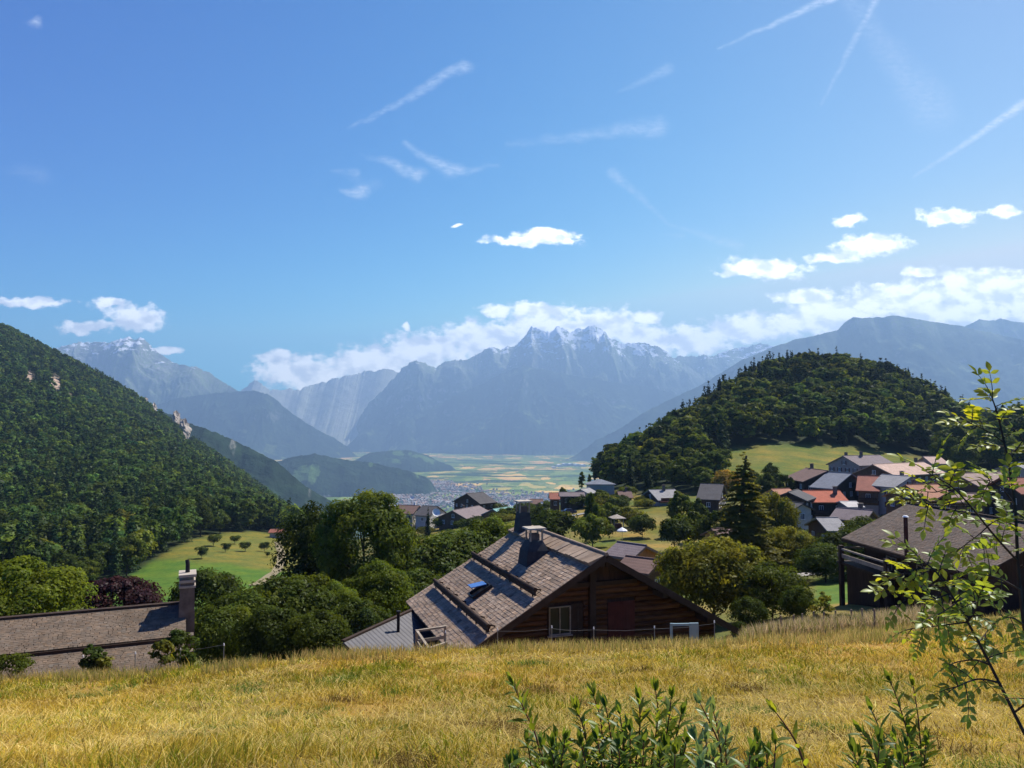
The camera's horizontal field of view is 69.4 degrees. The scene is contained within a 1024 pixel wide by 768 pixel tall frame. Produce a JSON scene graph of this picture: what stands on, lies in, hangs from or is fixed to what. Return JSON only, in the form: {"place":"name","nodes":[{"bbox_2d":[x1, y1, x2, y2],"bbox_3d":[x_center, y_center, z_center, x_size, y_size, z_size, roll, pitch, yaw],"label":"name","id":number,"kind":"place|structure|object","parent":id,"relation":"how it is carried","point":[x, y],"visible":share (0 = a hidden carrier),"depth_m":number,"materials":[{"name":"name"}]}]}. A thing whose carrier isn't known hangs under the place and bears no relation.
{"place":"outdoors","nodes":[
{"label":"outdoors","id":0,"kind":"place"},
{"bbox_2d":[56,336,236,403],"bbox_3d":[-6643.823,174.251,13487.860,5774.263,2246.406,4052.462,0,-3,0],"label":"mountain","id":1,"kind":"structure","parent":0,"point":[140,366],"depth_m":13676.25,"materials":[{"name":"stone"}]},
{"bbox_2d":[163,413,337,516],"bbox_3d":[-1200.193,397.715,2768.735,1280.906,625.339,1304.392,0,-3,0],"label":"hill","id":2,"kind":"structure","parent":0,"point":[274,476],"depth_m":2841.16,"materials":[{"name":"plant"}]},
{"bbox_2d":[156,390,357,459],"bbox_3d":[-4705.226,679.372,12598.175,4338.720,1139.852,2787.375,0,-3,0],"label":"mountain","id":3,"kind":"structure","parent":0,"point":[268,426],"depth_m":12224.35,"materials":[{"name":"stone"}]},
{"bbox_2d":[241,369,398,445],"bbox_3d":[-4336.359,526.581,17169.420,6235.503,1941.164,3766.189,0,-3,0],"label":"mountain","id":4,"kind":"structure","parent":0,"point":[334,408],"depth_m":17733.93,"materials":[{"name":"stone"}]},
{"bbox_2d":[278,453,437,496],"bbox_3d":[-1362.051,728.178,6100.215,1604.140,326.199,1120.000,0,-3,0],"label":"hill","id":5,"kind":"structure","parent":0,"point":[324,476],"depth_m":5812.84,"materials":[{"name":"plant"}]},
{"bbox_2d":[353,450,455,471],"bbox_3d":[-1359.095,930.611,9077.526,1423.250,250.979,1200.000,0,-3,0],"label":"hill","id":6,"kind":"structure","parent":0,"point":[411,461],"depth_m":8790.25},
{"bbox_2d":[0,353,1023,767],"bbox_3d":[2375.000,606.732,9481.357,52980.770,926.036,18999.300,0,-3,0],"label":"ground","id":7,"kind":"structure","parent":0,"point":[790,453],"depth_m":148.12,"materials":[{"name":"plant"}]},
{"bbox_2d":[0,652,36,678],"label":"bush","id":8,"kind":"object","parent":7,"relation":"on","point":[20,662],"visible":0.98,"depth_m":25.73,"materials":[{"name":"green plant"}]},
{"bbox_2d":[0,555,99,620],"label":"tree","id":9,"kind":"object","parent":7,"relation":"on","point":[50,590],"visible":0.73,"depth_m":54.70,"materials":[{"name":"green plant"}]},
{"bbox_2d":[77,557,99,581],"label":"tree","id":10,"kind":"object","parent":7,"relation":"on","point":[92,570],"visible":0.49,"depth_m":173.59,"materials":[{"name":"green plant"}]},
{"bbox_2d":[77,643,105,671],"bbox_3d":[-14.803,10.114,26.049,0.849,1.863,0.804,-3,-4,43],"label":"bush","id":11,"kind":"object","parent":7,"relation":"on","point":[95,654],"visible":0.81,"depth_m":25.91,"materials":[{"name":"green plant"}]},
{"bbox_2d":[80,543,111,579],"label":"tree","id":12,"kind":"object","parent":7,"relation":"on","point":[93,549],"visible":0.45,"depth_m":192.31,"materials":[{"name":"green plant"}]},
{"bbox_2d":[0,559,195,677],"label":"cottage","id":13,"kind":"structure","parent":7,"relation":"on","point":[56,641],"depth_m":31.61,"materials":[{"name":"stone"}]},
{"bbox_2d":[69,575,165,608],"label":"tree","id":14,"kind":"object","parent":7,"relation":"on","point":[123,589],"visible":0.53,"depth_m":65.76,"materials":[{"name":"purple plant"}]},
{"bbox_2d":[107,533,148,575],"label":"tree","id":15,"kind":"object","parent":7,"relation":"on","point":[132,550],"visible":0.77,"depth_m":196.30,"materials":[{"name":"green plant"}]},
{"bbox_2d":[0,323,310,577],"bbox_3d":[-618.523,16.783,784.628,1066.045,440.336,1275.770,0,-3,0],"label":"forest","id":16,"kind":"object","parent":7,"relation":"on","point":[90,444],"visible":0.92,"depth_m":476.84,"materials":[{"name":"green plant"}]},
{"bbox_2d":[146,639,174,664],"bbox_3d":[-12.220,9.794,25.748,0.927,1.826,0.876,0,-3,0],"label":"bush","id":17,"kind":"object","parent":7,"relation":"on","point":[164,646],"visible":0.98,"depth_m":25.60,"materials":[{"name":"green plant"}]},
{"bbox_2d":[163,628,199,666],"bbox_3d":[-12.060,9.989,26.768,1.282,2.313,1.308,3,-4,-41],"label":"bush","id":18,"kind":"object","parent":7,"relation":"on","point":[177,638],"visible":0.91,"depth_m":26.61,"materials":[{"name":"green plant"}]},
{"bbox_2d":[192,502,214,536],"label":"tree","id":19,"kind":"object","parent":7,"relation":"on","point":[204,512],"visible":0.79,"depth_m":288.46,"materials":[{"name":"green plant"}]},
{"bbox_2d":[165,566,245,610],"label":"tree","id":20,"kind":"object","parent":7,"relation":"on","point":[210,585],"visible":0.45,"depth_m":63.81,"materials":[{"name":"green plant"}]},
{"bbox_2d":[194,604,255,665],"bbox_3d":[-18.711,16.479,47.164,4.840,5.034,5.057,0,-3,-4],"label":"tree","id":21,"kind":"object","parent":7,"relation":"on","point":[212,626],"visible":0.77,"depth_m":45.91,"materials":[{"name":"green plant"}]},
{"bbox_2d":[198,589,284,660],"bbox_3d":[-18.564,17.168,51.139,7.167,5.763,7.498,-1,-3,23],"label":"tree","id":22,"kind":"object","parent":7,"relation":"on","point":[251,599],"visible":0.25,"depth_m":51.05,"materials":[{"name":"green plant"}]},
{"bbox_2d":[226,606,313,661],"bbox_3d":[-14.690,15.833,45.232,5.162,4.611,5.400,1,-3,-15],"label":"tree","id":23,"kind":"object","parent":7,"relation":"on","point":[264,623],"visible":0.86,"depth_m":44.13,"materials":[{"name":"green plant"}]},
{"bbox_2d":[233,571,340,649],"bbox_3d":[-17.012,17.744,55.985,8.395,6.985,8.772,2,-4,-31],"label":"tree","id":24,"kind":"object","parent":7,"relation":"on","point":[296,591],"visible":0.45,"depth_m":54.27,"materials":[{"name":"green plant"}]},
{"bbox_2d":[267,500,362,587],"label":"tree","id":25,"kind":"object","parent":7,"relation":"on","point":[301,529],"visible":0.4,"depth_m":82.54,"materials":[{"name":"green plant"}]},
{"bbox_2d":[278,608,351,659],"bbox_3d":[-11.817,15.632,44.282,4.372,4.043,4.569,2,-4,-34],"label":"tree","id":26,"kind":"object","parent":7,"relation":"on","point":[327,631],"visible":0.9,"depth_m":43.63,"materials":[{"name":"green plant"}]},
{"bbox_2d":[313,579,360,626],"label":"tree","id":27,"kind":"object","parent":7,"relation":"on","point":[342,593],"visible":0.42,"depth_m":56.44,"materials":[{"name":"green plant"}]},
{"bbox_2d":[329,597,391,635],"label":"tree","id":28,"kind":"object","parent":7,"relation":"on","point":[359,614],"visible":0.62,"depth_m":51.25,"materials":[{"name":"green plant"}]},
{"bbox_2d":[308,488,418,601],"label":"tree","id":29,"kind":"object","parent":7,"relation":"on","point":[386,528],"visible":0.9,"depth_m":76.75,"materials":[{"name":"green plant"}]},
{"bbox_2d":[340,558,417,616],"bbox_3d":[-11.204,18.083,61.178,7.108,7.428,6.819,-1,-3,12],"label":"tree","id":30,"kind":"object","parent":7,"relation":"on","point":[378,581],"visible":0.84,"depth_m":59.77,"materials":[{"name":"green plant"}]},
{"bbox_2d":[341,608,441,651],"bbox_3d":[-5.824,16.812,42.365,4.743,6.988,9.534,-1,-3,25],"label":"annex","id":31,"kind":"object","parent":7,"relation":"on","point":[399,628],"visible":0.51,"depth_m":43.02,"materials":[{"name":"metal"}]},
{"bbox_2d":[375,567,441,612],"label":"tree","id":32,"kind":"object","parent":7,"relation":"on","point":[420,578],"visible":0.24,"depth_m":70.11,"materials":[{"name":"green plant"}]},
{"bbox_2d":[414,505,446,528],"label":"house","id":33,"kind":"structure","parent":7,"relation":"on","point":[420,514],"depth_m":243.88,"materials":[{"name":"paint"}]},
{"bbox_2d":[415,625,446,651],"bbox_3d":[-3.685,13.145,36.435,1.731,1.760,2.322,1,-3,-24],"label":"terrace rail","id":34,"kind":"object","parent":7,"relation":"on","point":[421,639],"visible":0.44,"depth_m":37.10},
{"bbox_2d":[383,534,479,581],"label":"tree","id":35,"kind":"object","parent":7,"relation":"on","point":[435,547],"visible":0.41,"depth_m":83.72,"materials":[{"name":"green plant"}]},
{"bbox_2d":[437,505,487,529],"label":"house","id":36,"kind":"structure","parent":7,"relation":"on","point":[449,519],"depth_m":229.12,"materials":[{"name":"tile"}]},
{"bbox_2d":[425,529,501,575],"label":"tree","id":37,"kind":"object","parent":7,"relation":"on","point":[475,539],"visible":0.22,"depth_m":89.59,"materials":[{"name":"green plant"}]},
{"bbox_2d":[452,492,496,509],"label":"house","id":38,"kind":"structure","parent":7,"relation":"on","point":[483,500],"depth_m":294.92,"materials":[{"name":"tile"}]},
{"bbox_2d":[382,480,573,510],"bbox_3d":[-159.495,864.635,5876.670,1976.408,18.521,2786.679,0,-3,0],"label":"town","id":39,"kind":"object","parent":7,"relation":"on","point":[445,487],"visible":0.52,"depth_m":5607.29},
{"bbox_2d":[454,515,513,549],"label":"tree","id":40,"kind":"object","parent":7,"relation":"on","point":[495,527],"visible":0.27,"depth_m":93.92,"materials":[{"name":"green plant"}]},
{"bbox_2d":[0,601,1023,767],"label":"grass","id":41,"kind":"structure","parent":7,"relation":"on","point":[228,750],"depth_m":13.83,"materials":[{"name":"plant"}]},
{"bbox_2d":[503,672,574,767],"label":"shrub","id":42,"kind":"object","parent":7,"relation":"on","point":[554,759],"visible":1,"depth_m":2.22,"materials":[{"name":"green plant"}]},
{"bbox_2d":[530,506,579,538],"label":"tree","id":43,"kind":"object","parent":7,"relation":"on","point":[549,520],"visible":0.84,"depth_m":146.04,"materials":[{"name":"green plant"}]},
{"bbox_2d":[558,492,584,511],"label":"house","id":44,"kind":"structure","parent":7,"relation":"on","point":[563,496],"depth_m":212.63,"materials":[{"name":"tile"}]},
{"bbox_2d":[406,500,742,649],"bbox_3d":[3.052,13.516,45.435,16.813,11.691,13.165,1,-3,-19],"label":"chalet","id":45,"kind":"object","parent":7,"relation":"on","point":[523,578],"visible":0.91,"depth_m":41.10,"materials":[{"name":"brown wood"}]},
{"bbox_2d":[547,605,572,637],"bbox_3d":[2.573,12.724,39.637,1.410,1.570,0.200,1,-3,-19],"label":"window","id":46,"kind":"structure","parent":45,"relation":"in","point":[559,616],"depth_m":39.66,"materials":[{"name":"grey glass"}]},
{"bbox_2d":[583,492,600,516],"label":"tree","id":47,"kind":"object","parent":7,"relation":"on","point":[592,505],"visible":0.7,"depth_m":147.99,"materials":[{"name":"green plant"}]},
{"bbox_2d":[571,513,615,546],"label":"tree","id":48,"kind":"object","parent":7,"relation":"on","point":[592,528],"visible":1,"depth_m":136.37,"materials":[{"name":"green plant"}]},
{"bbox_2d":[584,479,615,494],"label":"house","id":49,"kind":"structure","parent":7,"relation":"on","point":[601,484],"depth_m":227.35,"materials":[{"name":"paint"}]},
{"bbox_2d":[598,502,625,526],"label":"tree","id":50,"kind":"object","parent":7,"relation":"on","point":[607,509],"visible":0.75,"depth_m":160.98,"materials":[{"name":"green plant"}]},
{"bbox_2d":[561,676,703,767],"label":"shrub","id":51,"kind":"object","parent":7,"relation":"on","point":[665,744],"visible":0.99,"depth_m":2.12,"materials":[{"name":"green plant"}]},
{"bbox_2d":[606,541,662,560],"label":"house","id":52,"kind":"structure","parent":7,"relation":"on","point":[618,550],"depth_m":72.39,"materials":[{"name":"tile"}]},
{"bbox_2d":[625,513,656,537],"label":"tree","id":53,"kind":"object","parent":7,"relation":"on","point":[641,522],"visible":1,"depth_m":147.54,"materials":[{"name":"green plant"}]},
{"bbox_2d":[620,555,663,582],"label":"shed","id":54,"kind":"structure","parent":7,"relation":"on","point":[642,565],"depth_m":65.81,"materials":[{"name":"tile"}]},
{"bbox_2d":[641,485,681,505],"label":"house","id":55,"kind":"structure","parent":7,"relation":"on","point":[661,497],"depth_m":202.07,"materials":[{"name":"paint"}]},
{"bbox_2d":[658,518,696,546],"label":"tree","id":56,"kind":"object","parent":7,"relation":"on","point":[673,530],"visible":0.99,"depth_m":121.42,"materials":[{"name":"green plant"}]},
{"bbox_2d":[666,490,693,518],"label":"tree","id":57,"kind":"object","parent":7,"relation":"on","point":[674,502],"visible":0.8,"depth_m":147.82,"materials":[{"name":"green plant"}]},
{"bbox_2d":[661,456,699,483],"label":"tree","id":58,"kind":"object","parent":7,"relation":"on","point":[689,463],"visible":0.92,"depth_m":236.01,"materials":[{"name":"green plant"}]},
{"bbox_2d":[674,510,706,546],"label":"tree","id":59,"kind":"object","parent":7,"relation":"on","point":[697,517],"visible":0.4,"depth_m":127.54,"materials":[{"name":"green plant"}]},
{"bbox_2d":[687,466,714,486],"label":"tree","id":60,"kind":"object","parent":7,"relation":"on","point":[705,473],"visible":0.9,"depth_m":227.84,"materials":[{"name":"green plant"}]},
{"bbox_2d":[651,534,770,624],"bbox_3d":[15.513,15.415,57.047,9.826,7.690,9.828,3,-4,-42],"label":"tree","id":61,"kind":"object","parent":7,"relation":"on","point":[692,570],"visible":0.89,"depth_m":54.88,"materials":[{"name":"green plant"}]},
{"bbox_2d":[692,449,730,477],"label":"tree","id":62,"kind":"object","parent":7,"relation":"on","point":[707,461],"visible":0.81,"depth_m":238.95,"materials":[{"name":"green plant"}]},
{"bbox_2d":[696,483,727,512],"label":"house","id":63,"kind":"structure","parent":7,"relation":"on","point":[710,496],"depth_m":182.37,"materials":[{"name":"tile"}]},
{"bbox_2d":[685,688,738,767],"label":"shrub","id":64,"kind":"object","parent":7,"relation":"on","point":[721,743],"visible":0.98,"depth_m":1.95,"materials":[{"name":"green plant"}]},
{"bbox_2d":[700,510,728,537],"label":"tree","id":65,"kind":"object","parent":7,"relation":"on","point":[707,523],"visible":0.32,"depth_m":118.34,"materials":[{"name":"green plant"}]},
{"bbox_2d":[711,469,741,498],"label":"tree","id":66,"kind":"object","parent":7,"relation":"on","point":[721,476],"visible":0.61,"depth_m":201.61,"materials":[{"name":"green plant"}]},
{"bbox_2d":[725,595,771,627],"bbox_3d":[15.439,15.154,48.219,3.065,2.617,2.930,1,-3,-10],"label":"bush","id":67,"kind":"object","parent":7,"relation":"on","point":[757,610],"visible":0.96,"depth_m":47.81,"materials":[{"name":"green plant"}]},
{"bbox_2d":[707,452,796,585],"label":"tree","id":68,"kind":"object","parent":7,"relation":"on","point":[741,527],"visible":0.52,"depth_m":89.94,"materials":[{"name":"green plant"}]},
{"bbox_2d":[730,698,814,767],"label":"shrub","id":69,"kind":"object","parent":7,"relation":"on","point":[758,756],"visible":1,"depth_m":1.81,"materials":[{"name":"green plant"}]},
{"bbox_2d":[729,560,816,619],"bbox_3d":[18.836,15.231,53.390,5.893,4.693,5.640,-2,-4,33],"label":"tree","id":70,"kind":"object","parent":7,"relation":"on","point":[780,579],"visible":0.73,"depth_m":52.52,"materials":[{"name":"green plant"}]},
{"bbox_2d":[745,490,801,531],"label":"tree","id":71,"kind":"object","parent":7,"relation":"on","point":[782,511],"visible":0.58,"depth_m":114.34,"materials":[{"name":"green plant"}]},
{"bbox_2d":[759,524,816,570],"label":"tree","id":72,"kind":"object","parent":7,"relation":"on","point":[792,538],"visible":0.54,"depth_m":92.70,"materials":[{"name":"green plant"}]},
{"bbox_2d":[779,489,815,518],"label":"house","id":73,"kind":"structure","parent":7,"relation":"on","point":[796,495],"depth_m":148.43,"materials":[{"name":"tile"}]},
{"bbox_2d":[776,585,820,618],"bbox_3d":[18.679,14.536,48.300,2.790,2.859,2.667,0,-3,-5],"label":"bush","id":74,"kind":"object","parent":7,"relation":"on","point":[791,594],"visible":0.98,"depth_m":47.84,"materials":[{"name":"green plant"}]},
{"bbox_2d":[789,501,815,529],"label":"house","id":75,"kind":"structure","parent":7,"relation":"on","point":[805,509],"depth_m":136.03,"materials":[{"name":"paint"}]},
{"bbox_2d":[589,347,1023,484],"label":"wood","id":76,"kind":"object","parent":7,"relation":"on","point":[889,401],"visible":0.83,"depth_m":366.19,"materials":[{"name":"green plant"}]},
{"bbox_2d":[785,463,829,490],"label":"house","id":77,"kind":"structure","parent":7,"relation":"on","point":[805,478],"depth_m":182.02,"materials":[{"name":"paint"}]},
{"bbox_2d":[788,543,851,582],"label":"tree","id":78,"kind":"object","parent":7,"relation":"on","point":[810,559],"visible":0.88,"depth_m":85.60,"materials":[{"name":"green plant"}]},
{"bbox_2d":[808,591,834,619],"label":"young tree","id":79,"kind":"object","parent":7,"relation":"on","point":[823,600],"visible":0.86,"depth_m":30.85,"materials":[{"name":"green plant"}]},
{"bbox_2d":[804,517,844,537],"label":"house","id":80,"kind":"structure","parent":7,"relation":"on","point":[821,526],"depth_m":115.38,"materials":[{"name":"tile"}]},
{"bbox_2d":[802,486,848,518],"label":"house","id":81,"kind":"structure","parent":7,"relation":"on","point":[824,503],"depth_m":150.97,"materials":[{"name":"paint"}]},
{"bbox_2d":[809,472,857,501],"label":"house","id":82,"kind":"structure","parent":7,"relation":"on","point":[845,483],"depth_m":174.63,"materials":[{"name":"paint"}]},
{"bbox_2d":[810,529,864,572],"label":"tree","id":83,"kind":"object","parent":7,"relation":"on","point":[835,538],"visible":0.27,"depth_m":90.30,"materials":[{"name":"green plant"}]},
{"bbox_2d":[830,503,879,524],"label":"house","id":84,"kind":"structure","parent":7,"relation":"on","point":[842,514],"depth_m":124.17,"materials":[{"name":"paint"}]},
{"bbox_2d":[838,515,876,531],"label":"tree","id":85,"kind":"object","parent":7,"relation":"on","point":[858,523],"visible":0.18,"depth_m":97.88,"materials":[{"name":"green plant"}]},
{"bbox_2d":[826,451,892,472],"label":"house","id":86,"kind":"structure","parent":7,"relation":"on","point":[845,463],"depth_m":218.81,"materials":[{"name":"paint"}]},
{"bbox_2d":[856,474,879,514],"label":"house","id":87,"kind":"structure","parent":7,"relation":"on","point":[867,494],"depth_m":165.50,"materials":[{"name":"paint"}]},
{"bbox_2d":[835,668,939,767],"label":"shrub","id":88,"kind":"object","parent":7,"relation":"on","point":[883,758],"visible":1,"depth_m":2.20,"materials":[{"name":"green plant"}]},
{"bbox_2d":[871,471,923,515],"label":"house","id":89,"kind":"structure","parent":7,"relation":"on","point":[883,482],"depth_m":164.97,"materials":[{"name":"paint"}]},
{"bbox_2d":[852,458,945,483],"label":"house","id":90,"kind":"structure","parent":7,"relation":"on","point":[890,468],"depth_m":191.47,"materials":[{"name":"tile"}]},
{"bbox_2d":[882,479,948,513],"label":"house","id":91,"kind":"structure","parent":7,"relation":"on","point":[893,506],"depth_m":147.43,"materials":[{"name":"tile"}]},
{"bbox_2d":[837,502,1023,615],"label":"chalet","id":92,"kind":"object","parent":7,"relation":"on","point":[901,520],"visible":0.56,"depth_m":51.03,"materials":[{"name":"brown"}]},
{"bbox_2d":[860,526,1023,734],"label":"sapling","id":93,"kind":"object","parent":7,"relation":"on","point":[910,585],"visible":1,"depth_m":2.65,"materials":[{"name":"green plant"}]},
{"bbox_2d":[928,437,961,471],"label":"tree","id":94,"kind":"object","parent":7,"relation":"on","point":[945,453],"visible":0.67,"depth_m":283.12,"materials":[{"name":"green plant"}]},
{"bbox_2d":[930,425,971,469],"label":"tree","id":95,"kind":"object","parent":7,"relation":"on","point":[958,432],"visible":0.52,"depth_m":295.46,"materials":[{"name":"green plant"}]},
{"bbox_2d":[881,361,1023,674],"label":"sapling","id":96,"kind":"object","parent":7,"relation":"on","point":[973,411],"visible":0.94,"depth_m":3.03,"materials":[{"name":"green plant"}]},
{"bbox_2d":[935,493,984,513],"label":"house","id":97,"kind":"structure","parent":7,"relation":"on","point":[958,503],"depth_m":124.92,"materials":[{"name":"tile"}]},
{"bbox_2d":[949,442,980,470],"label":"tree","id":98,"kind":"object","parent":7,"relation":"on","point":[963,452],"visible":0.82,"depth_m":272.15,"materials":[{"name":"green plant"}]},
{"bbox_2d":[931,472,1002,514],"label":"house","id":99,"kind":"structure","parent":7,"relation":"on","point":[973,488],"depth_m":145.39,"materials":[{"name":"tile"}]},
{"bbox_2d":[969,420,1017,471],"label":"tree","id":100,"kind":"object","parent":7,"relation":"on","point":[992,430],"visible":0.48,"depth_m":286.63,"materials":[{"name":"green plant"}]},
{"bbox_2d":[979,437,1022,467],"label":"tree","id":101,"kind":"object","parent":7,"relation":"on","point":[994,456],"visible":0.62,"depth_m":276.58,"materials":[{"name":"green plant"}]},
{"bbox_2d":[980,407,1023,443],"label":"tree","id":102,"kind":"object","parent":7,"relation":"on","point":[1014,420],"visible":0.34,"depth_m":305.39,"materials":[{"name":"green plant"}]},
{"bbox_2d":[986,477,1023,520],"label":"house","id":103,"kind":"structure","parent":7,"relation":"on","point":[1019,494],"depth_m":137.63,"materials":[{"name":"tile"}]},
{"bbox_2d":[0,0,1023,390],"label":"sky","id":104,"kind":"structure","parent":0,"point":[276,194],"materials":[{"name":"blue"}]},
{"bbox_2d":[347,365,678,454],"bbox_3d":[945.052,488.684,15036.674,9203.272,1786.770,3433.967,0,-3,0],"label":"mountain","id":105,"kind":"structure","parent":0,"point":[496,414],"depth_m":14579.10,"materials":[{"name":"stone"}]},
{"bbox_2d":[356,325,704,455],"bbox_3d":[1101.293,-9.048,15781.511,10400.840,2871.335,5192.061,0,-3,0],"label":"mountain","id":106,"kind":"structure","parent":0,"point":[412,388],"depth_m":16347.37,"materials":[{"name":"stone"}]},
{"bbox_2d":[673,343,773,381],"bbox_3d":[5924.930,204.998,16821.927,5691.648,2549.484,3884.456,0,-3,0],"label":"mountain","id":107,"kind":"structure","parent":0,"point":[708,368],"depth_m":17734.68,"materials":[{"name":"stone"}]},
{"bbox_2d":[561,315,1023,460],"bbox_3d":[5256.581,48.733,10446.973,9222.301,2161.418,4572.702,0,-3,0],"label":"mountain","id":108,"kind":"structure","parent":0,"point":[943,355],"depth_m":10656.30,"materials":[{"name":"stone"}]},
{"bbox_2d":[965,318,1023,339],"bbox_3d":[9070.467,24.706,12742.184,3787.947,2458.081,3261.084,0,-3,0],"label":"mountain","id":109,"kind":"structure","parent":0,"point":[1004,327],"depth_m":13069.25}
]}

